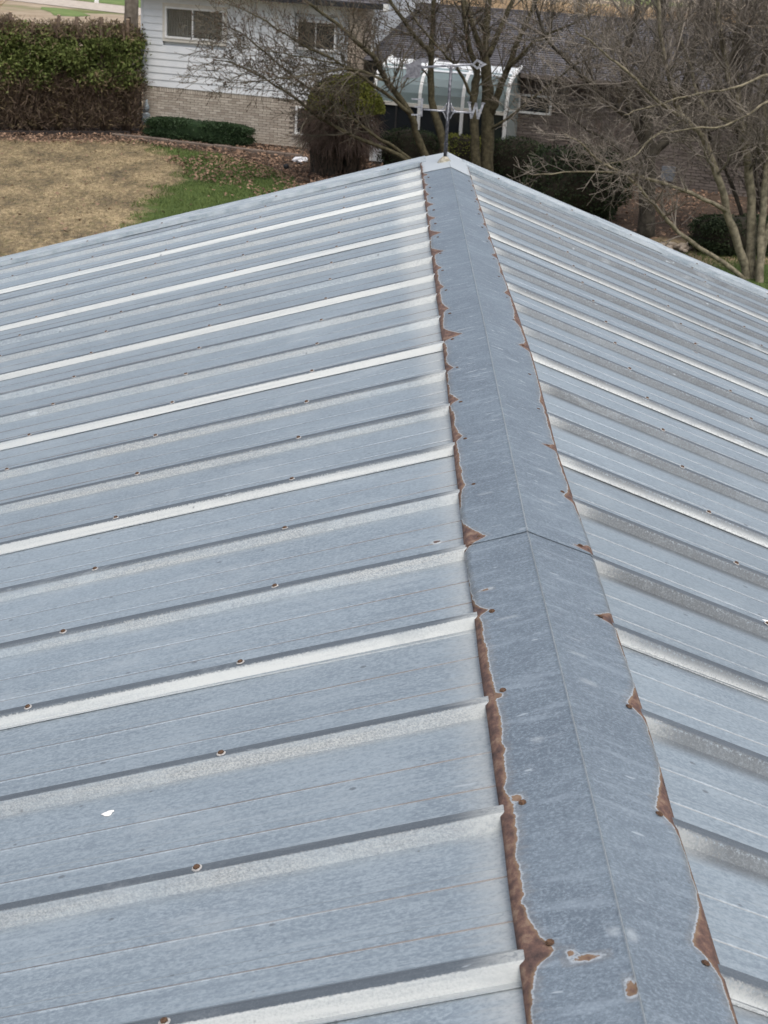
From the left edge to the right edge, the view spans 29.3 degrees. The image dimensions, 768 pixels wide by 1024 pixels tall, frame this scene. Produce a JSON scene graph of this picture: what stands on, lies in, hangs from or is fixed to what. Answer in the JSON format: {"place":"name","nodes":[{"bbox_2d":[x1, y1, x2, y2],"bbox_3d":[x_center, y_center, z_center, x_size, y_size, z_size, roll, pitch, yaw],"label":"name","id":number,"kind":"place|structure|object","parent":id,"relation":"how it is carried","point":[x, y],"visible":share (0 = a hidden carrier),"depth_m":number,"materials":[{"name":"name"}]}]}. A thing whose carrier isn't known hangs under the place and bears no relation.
{"place":"outdoors","nodes":[
{"label":"outdoors","id":0,"kind":"place"},
{"bbox_2d":[13,0,140,14],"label":"gravel road","id":1,"kind":"structure","parent":0,"point":[94,6],"depth_m":89.42,"materials":[{"name":"beige gravel"}]},
{"bbox_2d":[0,139,197,256],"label":"dry grass","id":2,"kind":"structure","parent":0,"point":[81,222],"depth_m":29.71,"materials":[{"name":"beige plant"}]},
{"bbox_2d":[141,123,150,135],"bbox_3d":[-5.880,-9.600,36.824,0.420,0.416,0.388,10,22,16],"label":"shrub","id":3,"kind":"object","parent":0,"point":[143,126],"visible":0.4,"depth_m":36.72,"materials":[{"name":"brown plant"}]},
{"bbox_2d":[116,140,297,228],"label":"green grass","id":4,"kind":"structure","parent":0,"point":[180,204],"depth_m":30.30,"materials":[{"name":"plant"}]},
{"bbox_2d":[0,151,767,1023],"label":"metal roofed barn","id":5,"kind":"structure","parent":0,"point":[382,593],"depth_m":2.75,"materials":[{"name":"metal"}]},
{"bbox_2d":[101,810,113,815],"bbox_3d":[-0.422,0.459,2.237,0.021,0.003,0.013,-18,26,-10],"label":"bird dropping","id":6,"kind":"object","parent":5,"relation":"on","point":[108,813],"visible":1,"depth_m":2.24,"materials":[{"name":"white"}]},
{"bbox_2d":[402,58,486,162],"bbox_3d":[0.295,-2.003,7.337,0.388,0.523,0.216,-5,23,-21],"label":"weather vane","id":7,"kind":"object","parent":5,"relation":"on","point":[413,69],"visible":0.99,"depth_m":7.32,"materials":[{"name":"grey metal"}]},
{"bbox_2d":[0,0,767,983],"bbox_3d":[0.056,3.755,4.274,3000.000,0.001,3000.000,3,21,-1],"label":"ground","id":8,"kind":"structure","parent":0,"point":[32,12],"depth_m":30.45,"materials":[{"name":"beige plant"}]},
{"bbox_2d":[0,18,21,128],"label":"cedar tree","id":9,"kind":"object","parent":8,"relation":"on","point":[2,84],"visible":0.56,"depth_m":35.61,"materials":[{"name":"green plant"}]},
{"bbox_2d":[0,11,36,130],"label":"cedar tree","id":10,"kind":"object","parent":8,"relation":"on","point":[10,32],"visible":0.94,"depth_m":35.38,"materials":[{"name":"green plant"}]},
{"bbox_2d":[4,21,61,132],"bbox_3d":[-8.634,-10.653,36.007,1.798,2.685,1.684,15,24,27],"label":"cedar tree","id":11,"kind":"object","parent":8,"relation":"on","point":[32,41],"visible":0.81,"depth_m":35.65,"materials":[{"name":"green plant"}]},
{"bbox_2d":[27,14,85,130],"bbox_3d":[-8.131,-10.720,36.209,1.688,2.978,1.714,12,23,21],"label":"cedar tree","id":12,"kind":"object","parent":8,"relation":"on","point":[56,119],"visible":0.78,"depth_m":35.76,"materials":[{"name":"green plant"}]},
{"bbox_2d":[0,131,130,134],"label":"bed edging","id":13,"kind":"object","parent":8,"relation":"on","point":[75,132],"visible":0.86,"depth_m":36.23,"materials":[{"name":"stone"}]},
{"bbox_2d":[41,7,90,15],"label":"grass patch","id":14,"kind":"object","parent":8,"relation":"on","point":[61,11],"visible":0.89,"depth_m":82.08,"materials":[{"name":"green plant"}]},
{"bbox_2d":[53,16,106,130],"bbox_3d":[-7.582,-10.768,36.359,1.571,2.891,1.671,20,27,35],"label":"cedar tree","id":15,"kind":"object","parent":8,"relation":"on","point":[79,80],"visible":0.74,"depth_m":36.06,"materials":[{"name":"green plant"}]},
{"bbox_2d":[72,16,130,131],"bbox_3d":[-7.033,-10.871,36.583,1.616,2.859,1.848,-4,23,-19],"label":"cedar tree","id":16,"kind":"object","parent":8,"relation":"on","point":[100,76],"visible":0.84,"depth_m":36.16,"materials":[{"name":"green plant"}]},
{"bbox_2d":[81,0,140,6],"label":"grass verge","id":17,"kind":"object","parent":8,"relation":"on","point":[118,2],"depth_m":94.75,"materials":[{"name":"green plant"}]},
{"bbox_2d":[98,17,157,132],"bbox_3d":[-6.469,-10.909,36.782,1.721,2.845,1.740,20,27,36],"label":"cedar tree","id":18,"kind":"object","parent":8,"relation":"on","point":[132,38],"visible":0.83,"depth_m":36.46,"materials":[{"name":"green plant"}]},
{"bbox_2d":[124,0,139,113],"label":"tree","id":19,"kind":"object","parent":8,"relation":"on","point":[131,9],"visible":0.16,"depth_m":39.79,"materials":[{"name":"plant"}]},
{"bbox_2d":[142,99,149,123],"bbox_3d":[-6.007,-9.978,37.045,0.190,0.870,0.160,10,22,16],"label":"gas meter","id":20,"kind":"object","parent":8,"relation":"on","point":[147,113],"visible":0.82,"depth_m":36.95,"materials":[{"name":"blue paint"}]},
{"bbox_2d":[140,116,259,146],"bbox_3d":[-4.561,-9.391,36.233,3.074,0.638,0.663,10,22,16],"label":"boxwood hedge","id":21,"kind":"object","parent":8,"relation":"on","point":[209,131],"visible":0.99,"depth_m":35.99,"materials":[{"name":"green plant"}]},
{"bbox_2d":[111,133,302,157],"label":"stone kerb","id":22,"kind":"structure","parent":8,"relation":"on","point":[228,147],"depth_m":35.52,"materials":[{"name":"stone"}]},
{"bbox_2d":[292,156,307,163],"bbox_3d":[-1.965,-8.190,34.170,0.348,0.172,0.322,9,22,15],"label":"white bag","id":23,"kind":"object","parent":8,"relation":"on","point":[299,159],"visible":0.89,"depth_m":34.08,"materials":[{"name":"plastic"}]},
{"bbox_2d":[288,71,387,176],"bbox_3d":[-0.994,-8.522,32.322,2.328,2.325,2.122,3,21,-1],"label":"overgrown yew","id":24,"kind":"object","parent":8,"relation":"on","point":[330,155],"visible":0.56,"depth_m":32.00,"materials":[{"name":"green plant"}]},
{"bbox_2d":[0,125,758,240],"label":"fallen leaves","id":25,"kind":"object","parent":8,"relation":"on","point":[276,160],"visible":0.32,"depth_m":33.31,"materials":[{"name":"brown plant"}]},
{"bbox_2d":[169,0,624,171],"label":"bare tree","id":26,"kind":"object","parent":8,"relation":"on","point":[483,158],"visible":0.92,"depth_m":30.56,"materials":[{"name":"brown plant"}]},
{"bbox_2d":[375,125,440,164],"bbox_3d":[0.640,-8.219,33.480,1.718,1.151,0.840,10,22,16],"label":"yew shrub","id":27,"kind":"object","parent":8,"relation":"on","point":[403,140],"visible":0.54,"depth_m":33.17,"materials":[{"name":"green plant"}]},
{"bbox_2d":[140,0,767,196],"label":"white house","id":28,"kind":"structure","parent":8,"relation":"on","point":[161,20],"depth_m":35.34,"materials":[{"name":"brick"}]},
{"bbox_2d":[162,3,226,45],"bbox_3d":[-4.643,-11.973,36.010,1.730,0.900,0.105,10,22,16],"label":"window","id":29,"kind":"structure","parent":28,"relation":"in","point":[172,13],"depth_m":36.03,"materials":[{"name":"white glass"}]},
{"bbox_2d":[294,106,307,134],"bbox_3d":[-1.783,-9.562,35.894,0.810,0.670,0.105,10,22,16],"label":"window","id":30,"kind":"structure","parent":28,"relation":"in","point":[296,108],"depth_m":36.00,"materials":[{"name":"white paint"}]},
{"bbox_2d":[295,19,337,51],"bbox_3d":[-1.617,-11.416,35.146,1.020,0.680,0.105,10,22,16],"label":"window","id":31,"kind":"structure","parent":28,"relation":"in","point":[317,32],"depth_m":35.10,"materials":[{"name":"grey glass"}]},
{"bbox_2d":[518,93,552,115],"bbox_3d":[3.505,-9.465,34.062,0.790,0.430,0.105,10,22,16],"label":"window","id":32,"kind":"structure","parent":28,"relation":"in","point":[540,112],"depth_m":34.07,"materials":[{"name":"white glass"}]},
{"bbox_2d":[448,131,480,162],"bbox_3d":[1.839,-8.154,33.531,1.416,1.080,0.851,10,22,16],"label":"yew shrub","id":33,"kind":"object","parent":8,"relation":"on","point":[458,145],"visible":0.17,"depth_m":33.22,"materials":[{"name":"green plant"}]},
{"bbox_2d":[493,135,543,181],"bbox_3d":[2.973,-8.013,33.330,1.456,1.088,0.844,10,22,16],"label":"yew shrub","id":34,"kind":"object","parent":8,"relation":"on","point":[507,151],"visible":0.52,"depth_m":33.05,"materials":[{"name":"green plant"}]},
{"bbox_2d":[518,141,635,220],"bbox_3d":[3.815,-6.545,29.106,2.445,1.698,1.712,-1,22,-12],"label":"yew shrub","id":35,"kind":"object","parent":8,"relation":"on","point":[563,187],"visible":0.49,"depth_m":28.57,"materials":[{"name":"green plant"}]},
{"bbox_2d":[547,118,632,163],"bbox_3d":[4.301,-7.520,31.169,2.258,1.802,1.480,-10,25,-31],"label":"bare thicket","id":36,"kind":"object","parent":8,"relation":"on","point":[622,125],"visible":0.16,"depth_m":30.98,"materials":[{"name":"brown plant"}]},
{"bbox_2d":[440,0,761,24],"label":"tall dry grass","id":37,"kind":"structure","parent":8,"relation":"on","point":[496,5],"depth_m":114.51,"materials":[{"name":"beige plant"}]},
{"bbox_2d":[481,0,767,237],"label":"bare tree","id":38,"kind":"object","parent":8,"relation":"on","point":[646,218],"visible":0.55,"depth_m":26.75,"materials":[{"name":"brown plant"}]},
{"bbox_2d":[508,0,767,282],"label":"bare tree","id":39,"kind":"object","parent":8,"relation":"on","point":[751,266],"visible":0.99,"depth_m":23.37,"materials":[{"name":"grey plant"}]},
{"bbox_2d":[661,241,692,252],"bbox_3d":[5.336,-4.859,26.835,0.701,0.158,0.675,3,21,-1],"label":"stone pile","id":40,"kind":"object","parent":8,"relation":"on","point":[681,246],"visible":0.82,"depth_m":26.77,"materials":[{"name":"beige stone"}]},
{"bbox_2d":[643,0,767,215],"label":"bare tree","id":41,"kind":"object","parent":8,"relation":"on","point":[756,175],"visible":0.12,"depth_m":28.33,"materials":[{"name":"brown plant"}]},
{"bbox_2d":[685,212,767,255],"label":"boxwood shrub","id":42,"kind":"object","parent":8,"relation":"on","point":[711,232],"visible":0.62,"depth_m":26.38,"materials":[{"name":"green plant"}]},
{"bbox_2d":[678,250,767,287],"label":"green grass","id":43,"kind":"structure","parent":0,"point":[704,256],"depth_m":25.93,"materials":[{"name":"green plant"}]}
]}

